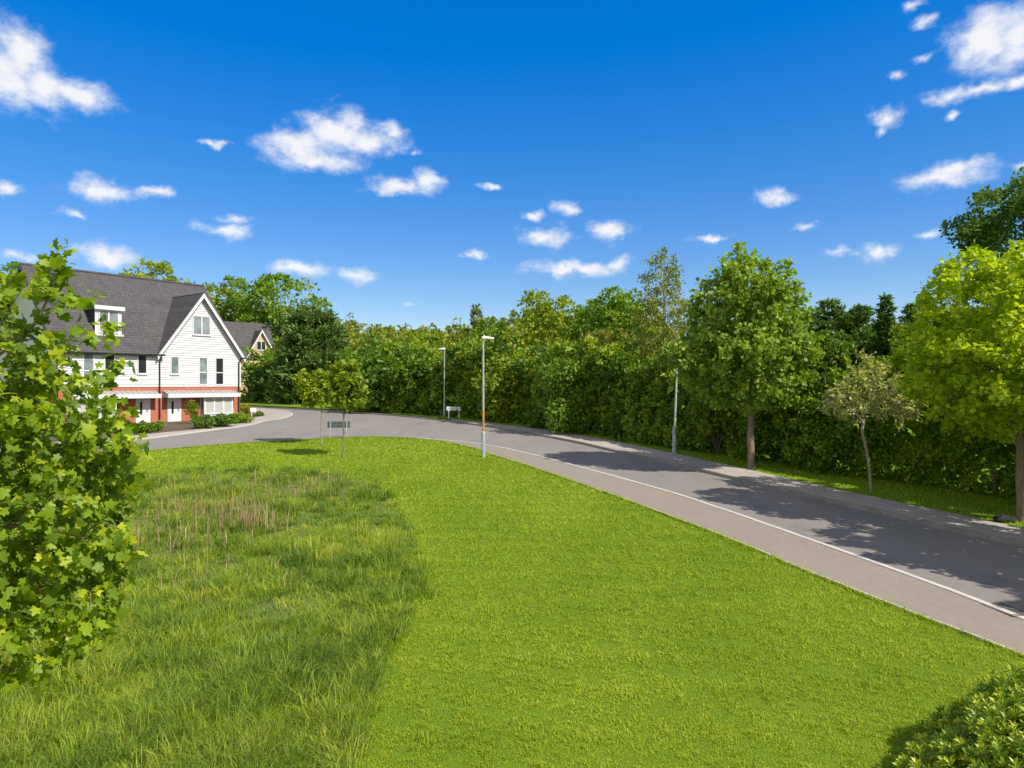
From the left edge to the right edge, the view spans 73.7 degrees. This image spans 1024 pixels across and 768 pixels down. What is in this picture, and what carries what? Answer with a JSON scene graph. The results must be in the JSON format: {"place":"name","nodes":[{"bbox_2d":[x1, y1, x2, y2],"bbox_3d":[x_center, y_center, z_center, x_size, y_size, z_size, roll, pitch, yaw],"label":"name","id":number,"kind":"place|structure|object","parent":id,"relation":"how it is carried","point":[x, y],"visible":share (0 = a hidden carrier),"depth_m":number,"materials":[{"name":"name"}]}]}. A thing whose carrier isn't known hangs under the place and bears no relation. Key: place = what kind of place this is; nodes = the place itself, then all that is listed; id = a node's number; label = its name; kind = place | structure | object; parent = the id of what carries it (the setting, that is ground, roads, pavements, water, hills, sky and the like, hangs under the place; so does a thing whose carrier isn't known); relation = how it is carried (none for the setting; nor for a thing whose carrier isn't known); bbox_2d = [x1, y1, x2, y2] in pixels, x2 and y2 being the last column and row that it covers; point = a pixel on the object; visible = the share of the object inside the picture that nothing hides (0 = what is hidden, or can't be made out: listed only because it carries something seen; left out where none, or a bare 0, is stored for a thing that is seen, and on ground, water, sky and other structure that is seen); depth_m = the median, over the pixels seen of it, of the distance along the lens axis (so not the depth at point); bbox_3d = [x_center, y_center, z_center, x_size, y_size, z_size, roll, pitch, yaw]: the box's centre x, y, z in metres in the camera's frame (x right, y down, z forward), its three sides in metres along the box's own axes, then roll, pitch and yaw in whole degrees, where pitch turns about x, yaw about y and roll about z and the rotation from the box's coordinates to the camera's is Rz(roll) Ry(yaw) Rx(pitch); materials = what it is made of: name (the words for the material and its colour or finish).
{"place":"outdoors","nodes":[
{"label":"outdoors","id":0,"kind":"place"},
{"bbox_2d":[52,408,290,443],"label":"pavement","id":1,"kind":"structure","parent":0,"point":[269,414],"depth_m":53.89,"materials":[{"name":"grey concrete"}]},
{"bbox_2d":[0,461,441,767],"bbox_3d":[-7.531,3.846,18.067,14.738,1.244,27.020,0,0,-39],"label":"meadow grass","id":2,"kind":"structure","parent":0,"point":[254,687],"depth_m":10.87,"materials":[{"name":"green plant"}]},
{"bbox_2d":[107,470,372,615],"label":"dry grass","id":3,"kind":"structure","parent":0,"point":[225,511],"depth_m":19.21,"materials":[{"name":"plant"}]},
{"bbox_2d":[0,0,1023,344],"label":"sky","id":4,"kind":"structure","parent":0,"point":[416,162],"materials":[{"name":"blue"}]},
{"bbox_2d":[0,394,1023,767],"bbox_3d":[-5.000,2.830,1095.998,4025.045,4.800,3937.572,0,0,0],"label":"ground","id":5,"kind":"structure","parent":0,"point":[769,758],"depth_m":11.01,"materials":[{"name":"green plant"}]},
{"bbox_2d":[0,261,19,320],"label":"tree","id":6,"kind":"object","parent":5,"relation":"on","point":[14,265],"visible":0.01,"depth_m":76.45,"materials":[{"name":"green plant"}]},
{"bbox_2d":[0,238,153,697],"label":"maple tree","id":7,"kind":"object","parent":5,"relation":"on","point":[30,419],"visible":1,"depth_m":4.97,"materials":[{"name":"green plant"}]},
{"bbox_2d":[0,262,246,422],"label":"house","id":8,"kind":"structure","parent":5,"relation":"on","point":[178,347],"depth_m":56.92,"materials":[{"name":"wood"}]},
{"bbox_2d":[82,354,93,384],"bbox_3d":[-31.939,-1.120,51.466,0.095,2.400,0.800,0,0,36],"label":"window","id":9,"kind":"structure","parent":8,"relation":"in","point":[88,359],"depth_m":51.40,"materials":[{"name":"white glass"}]},
{"bbox_2d":[75,399,116,419],"bbox_3d":[-31.451,2.241,51.609,0.679,2.318,2.700,0,0,36],"label":"bay window","id":10,"kind":"structure","parent":8,"relation":"in","point":[82,409],"depth_m":50.75,"materials":[{"name":"white glass"}]},
{"bbox_2d":[98,309,118,333],"bbox_3d":[-31.722,-4.900,53.683,0.098,1.800,1.490,0,0,36],"label":"window","id":11,"kind":"structure","parent":8,"relation":"in","point":[112,316],"depth_m":53.66,"materials":[{"name":"white glass"}]},
{"bbox_2d":[104,355,114,381],"bbox_3d":[-31.059,-1.120,52.692,0.095,2.400,0.810,0,0,36],"label":"window","id":12,"kind":"structure","parent":8,"relation":"in","point":[108,359],"depth_m":52.61,"materials":[{"name":"white glass"}]},
{"bbox_2d":[137,356,147,374],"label":"window","id":13,"kind":"structure","parent":8,"relation":"in","point":[141,360],"depth_m":54.62,"materials":[{"name":"white glass"}]},
{"bbox_2d":[135,398,149,422],"bbox_3d":[-29.434,2.266,54.627,0.470,2.368,1.350,0,0,36],"label":"door","id":14,"kind":"structure","parent":8,"relation":"in","point":[143,403],"depth_m":54.76,"materials":[{"name":"white wood"}]},
{"bbox_2d":[167,398,180,421],"bbox_3d":[-27.945,2.266,56.692,0.470,2.368,1.350,0,0,36],"label":"door","id":15,"kind":"structure","parent":8,"relation":"in","point":[173,404],"depth_m":56.73,"materials":[{"name":"white wood"}]},
{"bbox_2d":[170,356,179,374],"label":"window","id":16,"kind":"structure","parent":8,"relation":"in","point":[174,360],"depth_m":56.80,"materials":[{"name":"white glass"}]},
{"bbox_2d":[192,315,210,335],"bbox_3d":[-26.686,-4.995,58.718,0.150,1.710,1.700,0,0,36],"label":"window","id":17,"kind":"structure","parent":8,"relation":"in","point":[201,324],"depth_m":58.67,"materials":[{"name":"white glass"}]},
{"bbox_2d":[199,357,207,384],"bbox_3d":[-26.624,-1.120,58.846,0.095,2.400,0.810,0,0,36],"label":"window","id":18,"kind":"structure","parent":8,"relation":"in","point":[203,361],"depth_m":58.86,"materials":[{"name":"white glass"}]},
{"bbox_2d":[200,397,233,419],"bbox_3d":[-25.725,2.241,59.562,0.679,2.318,2.700,0,0,36],"label":"bay window","id":19,"kind":"structure","parent":8,"relation":"in","point":[211,406],"depth_m":59.19,"materials":[{"name":"white glass"}]},
{"bbox_2d":[215,357,223,384],"bbox_3d":[-25.745,-1.120,60.067,0.095,2.400,0.800,0,0,36],"label":"window","id":20,"kind":"structure","parent":8,"relation":"in","point":[219,362],"depth_m":60.05,"materials":[{"name":"white glass"}]},
{"bbox_2d":[42,411,256,441],"bbox_3d":[-26.654,3.066,51.829,12.546,0.812,31.184,0,0,24],"label":"garden bed","id":21,"kind":"object","parent":5,"relation":"on","point":[177,426],"visible":0.18,"depth_m":48.50,"materials":[{"name":"green plant"}]},
{"bbox_2d":[123,420,165,431],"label":"shrub","id":22,"kind":"object","parent":21,"relation":"on","point":[142,425],"visible":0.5,"depth_m":45.10,"materials":[{"name":"green plant"}]},
{"bbox_2d":[183,399,200,423],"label":"climbing shrub","id":23,"kind":"object","parent":21,"relation":"on","point":[193,413],"visible":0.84,"depth_m":53.57,"materials":[{"name":"green plant"}]},
{"bbox_2d":[190,414,216,428],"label":"shrub","id":24,"kind":"object","parent":21,"relation":"on","point":[200,421],"visible":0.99,"depth_m":47.71,"materials":[{"name":"green plant"}]},
{"bbox_2d":[240,404,252,413],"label":"shrub","id":25,"kind":"object","parent":21,"relation":"on","point":[243,407],"visible":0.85,"depth_m":66.76,"materials":[{"name":"green plant"}]},
{"bbox_2d":[253,411,263,415],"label":"shrub","id":26,"kind":"object","parent":21,"relation":"on","point":[259,413],"visible":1,"depth_m":64.06,"materials":[{"name":"green plant"}]},
{"bbox_2d":[118,257,195,283],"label":"tree","id":27,"kind":"object","parent":5,"relation":"on","point":[158,267],"visible":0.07,"depth_m":90.02,"materials":[{"name":"green plant"}]},
{"bbox_2d":[213,413,238,426],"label":"shrub","id":28,"kind":"object","parent":5,"relation":"on","point":[221,418],"visible":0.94,"depth_m":48.90,"materials":[{"name":"green plant"}]},
{"bbox_2d":[202,274,259,321],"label":"tree","id":29,"kind":"object","parent":5,"relation":"on","point":[216,301],"visible":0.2,"depth_m":118.96,"materials":[{"name":"green plant"}]},
{"bbox_2d":[232,412,254,422],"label":"shrub","id":30,"kind":"object","parent":5,"relation":"on","point":[242,417],"visible":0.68,"depth_m":52.02,"materials":[{"name":"green plant"}]},
{"bbox_2d":[223,321,274,393],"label":"house","id":31,"kind":"structure","parent":5,"relation":"on","point":[258,336],"depth_m":106.71,"materials":[{"name":"tile"}]},
{"bbox_2d":[256,341,265,350],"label":"window","id":32,"kind":"structure","parent":31,"relation":"in","point":[261,345],"depth_m":106.35,"materials":[{"name":"white glass"}]},
{"bbox_2d":[239,343,275,400],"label":"tree","id":33,"kind":"object","parent":5,"relation":"on","point":[250,369],"visible":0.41,"depth_m":82.83,"materials":[{"name":"green plant"}]},
{"bbox_2d":[262,337,285,361],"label":"tree","id":34,"kind":"object","parent":5,"relation":"on","point":[272,349],"visible":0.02,"depth_m":89.27,"materials":[{"name":"green plant"}]},
{"bbox_2d":[224,272,332,347],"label":"tree","id":35,"kind":"object","parent":5,"relation":"on","point":[270,313],"visible":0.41,"depth_m":114.14,"materials":[{"name":"green plant"}]},
{"bbox_2d":[291,368,332,443],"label":"tree","id":36,"kind":"object","parent":5,"relation":"on","point":[310,389],"visible":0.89,"depth_m":38.88,"materials":[{"name":"green plant"}]},
{"bbox_2d":[327,421,349,437],"bbox_3d":[-10.806,2.954,42.528,1.400,1.280,0.115,0,0,-3],"label":"street sign","id":37,"kind":"object","parent":5,"relation":"on","point":[334,424],"visible":0.82,"depth_m":42.55,"materials":[{"name":"white metal"}]},
{"bbox_2d":[323,359,369,456],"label":"tree","id":38,"kind":"object","parent":5,"relation":"on","point":[340,387],"visible":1,"depth_m":33.49,"materials":[{"name":"green plant"}]},
{"bbox_2d":[283,303,675,363],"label":"wood","id":39,"kind":"object","parent":5,"relation":"on","point":[461,333],"visible":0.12,"depth_m":118.27,"materials":[{"name":"green plant"}]},
{"bbox_2d":[481,335,493,456],"bbox_3d":[-1.197,0.688,33.800,0.636,6.255,0.220,0,0,0],"label":"street lamp","id":40,"kind":"object","parent":5,"relation":"on","point":[483,426],"visible":0.94,"depth_m":33.76,"materials":[{"name":"metal"}]},
{"bbox_2d":[141,436,1023,657],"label":"edge grass","id":41,"kind":"structure","parent":5,"relation":"on","point":[782,561],"depth_m":17.81,"materials":[{"name":"green plant"}]},
{"bbox_2d":[569,285,660,374],"bbox_3d":[8.897,-2.595,58.203,8.269,11.571,7.495,0,0,0],"label":"tree","id":42,"kind":"object","parent":5,"relation":"on","point":[620,305],"visible":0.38,"depth_m":56.89,"materials":[{"name":"green plant"}]},
{"bbox_2d":[240,401,1023,527],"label":"verge","id":43,"kind":"structure","parent":5,"relation":"on","point":[910,499],"depth_m":24.75,"materials":[{"name":"green plant"}]},
{"bbox_2d":[245,361,275,402],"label":"conifer tree","id":44,"kind":"object","parent":43,"relation":"on","point":[256,396],"visible":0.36,"depth_m":80.49,"materials":[{"name":"green plant"}]},
{"bbox_2d":[253,302,352,404],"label":"conifer tree","id":45,"kind":"object","parent":43,"relation":"on","point":[313,340],"visible":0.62,"depth_m":76.44,"materials":[{"name":"green plant"}]},
{"bbox_2d":[339,331,408,365],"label":"tree","id":46,"kind":"object","parent":43,"relation":"on","point":[347,353],"visible":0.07,"depth_m":76.04,"materials":[{"name":"green plant"}]},
{"bbox_2d":[347,347,426,411],"bbox_3d":[-11.140,-0.287,63.821,9.061,6.516,7.483,0,0,30],"label":"shrub","id":47,"kind":"object","parent":43,"relation":"on","point":[392,365],"visible":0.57,"depth_m":61.97,"materials":[{"name":"green plant"}]},
{"bbox_2d":[394,327,464,366],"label":"tree","id":48,"kind":"object","parent":43,"relation":"on","point":[425,339],"visible":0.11,"depth_m":75.18,"materials":[{"name":"green plant"}]},
{"bbox_2d":[439,348,445,416],"bbox_3d":[-5.952,-0.018,57.880,0.636,6.222,0.220,0,0,0],"label":"street lamp","id":49,"kind":"object","parent":43,"relation":"on","point":[444,409],"visible":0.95,"depth_m":57.83,"materials":[{"name":"metal"}]},
{"bbox_2d":[446,407,460,419],"bbox_3d":[-4.744,2.461,55.780,1.240,1.210,0.070,0,0,8],"label":"street sign","id":50,"kind":"object","parent":43,"relation":"on","point":[453,408],"visible":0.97,"depth_m":55.76,"materials":[{"name":"white metal"}]},
{"bbox_2d":[460,317,523,354],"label":"tree","id":51,"kind":"object","parent":43,"relation":"on","point":[485,330],"visible":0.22,"depth_m":69.44,"materials":[{"name":"green plant"}]},
{"bbox_2d":[471,351,523,422],"bbox_3d":[-0.503,0.354,52.397,5.308,5.875,5.061,0,0,0],"label":"shrub","id":52,"kind":"object","parent":43,"relation":"on","point":[497,400],"visible":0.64,"depth_m":51.29,"materials":[{"name":"green plant"}]},
{"bbox_2d":[502,288,585,357],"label":"tree","id":53,"kind":"object","parent":43,"relation":"on","point":[549,330],"visible":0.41,"depth_m":65.03,"materials":[{"name":"green plant"}]},
{"bbox_2d":[536,357,608,433],"bbox_3d":[4.031,0.816,44.395,5.012,5.251,4.688,0,0,0],"label":"shrub","id":54,"kind":"object","parent":43,"relation":"on","point":[552,412],"visible":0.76,"depth_m":43.12,"materials":[{"name":"green plant"}]},
{"bbox_2d":[562,305,619,400],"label":"tree","id":55,"kind":"object","parent":43,"relation":"on","point":[583,308],"visible":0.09,"depth_m":61.22,"materials":[{"name":"green plant"}]},
{"bbox_2d":[580,326,641,398],"bbox_3d":[6.658,-0.330,47.662,5.054,7.303,5.147,0,0,-33],"label":"shrub","id":56,"kind":"object","parent":43,"relation":"on","point":[607,334],"visible":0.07,"depth_m":47.00,"materials":[{"name":"green plant"}]},
{"bbox_2d":[622,372,667,441],"bbox_3d":[7.987,1.426,39.410,3.266,4.202,3.110,0,0,0],"label":"shrub","id":57,"kind":"object","parent":43,"relation":"on","point":[634,411],"visible":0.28,"depth_m":38.97,"materials":[{"name":"green plant"}]},
{"bbox_2d":[629,245,692,362],"bbox_3d":[9.553,-2.619,43.042,4.453,12.217,4.365,0,0,0],"label":"birch tree","id":58,"kind":"object","parent":43,"relation":"on","point":[654,303],"visible":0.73,"depth_m":42.59,"materials":[{"name":"green plant"}]},
{"bbox_2d":[672,368,677,453],"bbox_3d":[8.143,1.382,34.060,0.269,4.652,0.200,0,0,0],"label":"post","id":59,"kind":"object","parent":43,"relation":"on","point":[674,441],"visible":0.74,"depth_m":34.01,"materials":[{"name":"grey metal"}]},
{"bbox_2d":[357,324,1015,499],"bbox_3d":[4.205,0.074,44.268,8.503,8.725,64.178,0,0,-34],"label":"hedge","id":60,"kind":"object","parent":43,"relation":"on","point":[463,367],"visible":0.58,"depth_m":36.16,"materials":[{"name":"green plant"}]},
{"bbox_2d":[691,385,742,453],"bbox_3d":[10.339,1.613,34.065,2.960,4.098,3.147,0,0,0],"label":"shrub","id":61,"kind":"object","parent":43,"relation":"on","point":[703,440],"visible":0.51,"depth_m":33.70,"materials":[{"name":"green plant"}]},
{"bbox_2d":[663,241,825,468],"bbox_3d":[10.053,-1.100,29.201,5.996,10.007,6.133,0,0,39],"label":"tree","id":62,"kind":"object","parent":43,"relation":"on","point":[728,372],"visible":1,"depth_m":28.10,"materials":[{"name":"green plant"}]},
{"bbox_2d":[771,379,842,468],"bbox_3d":[12.621,1.754,29.028,3.073,3.983,2.780,0,0,33],"label":"shrub","id":63,"kind":"object","parent":43,"relation":"on","point":[810,402],"visible":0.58,"depth_m":28.49,"materials":[{"name":"green plant"}]},
{"bbox_2d":[809,297,846,370],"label":"conifer tree","id":64,"kind":"object","parent":43,"relation":"on","point":[835,312],"visible":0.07,"depth_m":43.56,"materials":[{"name":"green plant"}]},
{"bbox_2d":[825,303,875,373],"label":"conifer tree","id":65,"kind":"object","parent":43,"relation":"on","point":[853,319],"visible":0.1,"depth_m":41.49,"materials":[{"name":"green plant"}]},
{"bbox_2d":[816,348,927,490],"bbox_3d":[12.623,1.387,24.015,3.609,5.342,2.735,0,0,0],"label":"tree","id":66,"kind":"object","parent":43,"relation":"on","point":[874,402],"visible":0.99,"depth_m":23.86,"materials":[{"name":"green plant"}]},
{"bbox_2d":[857,292,901,432],"bbox_3d":[21.356,-0.783,38.954,3.578,9.087,3.689,0,0,0],"label":"conifer tree","id":67,"kind":"object","parent":43,"relation":"on","point":[885,320],"visible":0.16,"depth_m":38.74,"materials":[{"name":"green plant"}]},
{"bbox_2d":[870,301,932,423],"bbox_3d":[22.014,-0.353,37.105,5.633,8.346,5.246,0,0,0],"label":"conifer tree","id":68,"kind":"object","parent":43,"relation":"on","point":[907,310],"visible":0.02,"depth_m":37.03,"materials":[{"name":"green plant"}]},
{"bbox_2d":[908,295,976,443],"bbox_3d":[22.635,-0.299,33.979,6.686,8.418,5.785,0,0,0],"label":"tree","id":69,"kind":"object","parent":43,"relation":"on","point":[938,323],"visible":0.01,"depth_m":33.88,"materials":[{"name":"green plant"}]},
{"bbox_2d":[885,239,1023,521],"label":"tree","id":70,"kind":"object","parent":43,"relation":"on","point":[960,343],"visible":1,"depth_m":19.13,"materials":[{"name":"green plant"}]},
{"bbox_2d":[938,166,1023,327],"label":"tree","id":71,"kind":"object","parent":43,"relation":"on","point":[992,230],"visible":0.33,"depth_m":29.69,"materials":[{"name":"green plant"}]},
{"bbox_2d":[991,514,1016,522],"bbox_3d":[14.010,3.839,19.380,0.669,0.315,0.355,0,0,0],"label":"stone","id":72,"kind":"object","parent":43,"relation":"on","point":[1001,518],"visible":0.94,"depth_m":19.26,"materials":[{"name":"grey stone"}]},
{"bbox_2d":[411,438,1023,654],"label":"path edging","id":73,"kind":"object","parent":5,"relation":"on","point":[953,627],"visible":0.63,"depth_m":13.50,"materials":[{"name":"concrete"}]},
{"bbox_2d":[766,308,826,412],"bbox_3d":[18.002,-0.625,44.058,4.537,8.471,5.019,0,0,-44],"label":"tree","id":74,"kind":"object","parent":5,"relation":"on","point":[812,324],"visible":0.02,"depth_m":42.94,"materials":[{"name":"green plant"}]},
{"bbox_2d":[892,662,1023,767],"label":"bush","id":75,"kind":"object","parent":5,"relation":"on","point":[966,726],"visible":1,"depth_m":7.35,"materials":[{"name":"green plant"}]},
{"bbox_2d":[96,407,1023,609],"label":"road","id":76,"kind":"structure","parent":0,"point":[989,571],"depth_m":22.59,"materials":[{"name":"grey asphalt"}]},
{"bbox_2d":[134,408,292,440],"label":"kerb","id":77,"kind":"structure","parent":76,"relation":"on","point":[220,428],"depth_m":47.72,"materials":[{"name":"concrete"}]},
{"bbox_2d":[241,405,1023,546],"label":"kerb","id":78,"kind":"structure","parent":76,"relation":"on","point":[1011,541],"depth_m":24.55,"materials":[{"name":"grey concrete"}]},
{"bbox_2d":[424,438,1023,619],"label":"kerb","id":79,"kind":"structure","parent":76,"relation":"on","point":[919,578],"depth_m":17.15,"materials":[{"name":"concrete"}]},
{"bbox_2d":[981,602,1023,616],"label":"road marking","id":80,"kind":"object","parent":76,"relation":"on","point":[1020,612],"visible":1,"depth_m":12.74,"materials":[{"name":"paint"}]},
{"bbox_2d":[406,437,1023,652],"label":"pavement","id":81,"kind":"structure","parent":0,"point":[932,601],"depth_m":16.07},
{"bbox_2d":[451,419,1023,540],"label":"pavement","id":82,"kind":"structure","parent":0,"point":[970,523],"depth_m":24.33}
]}

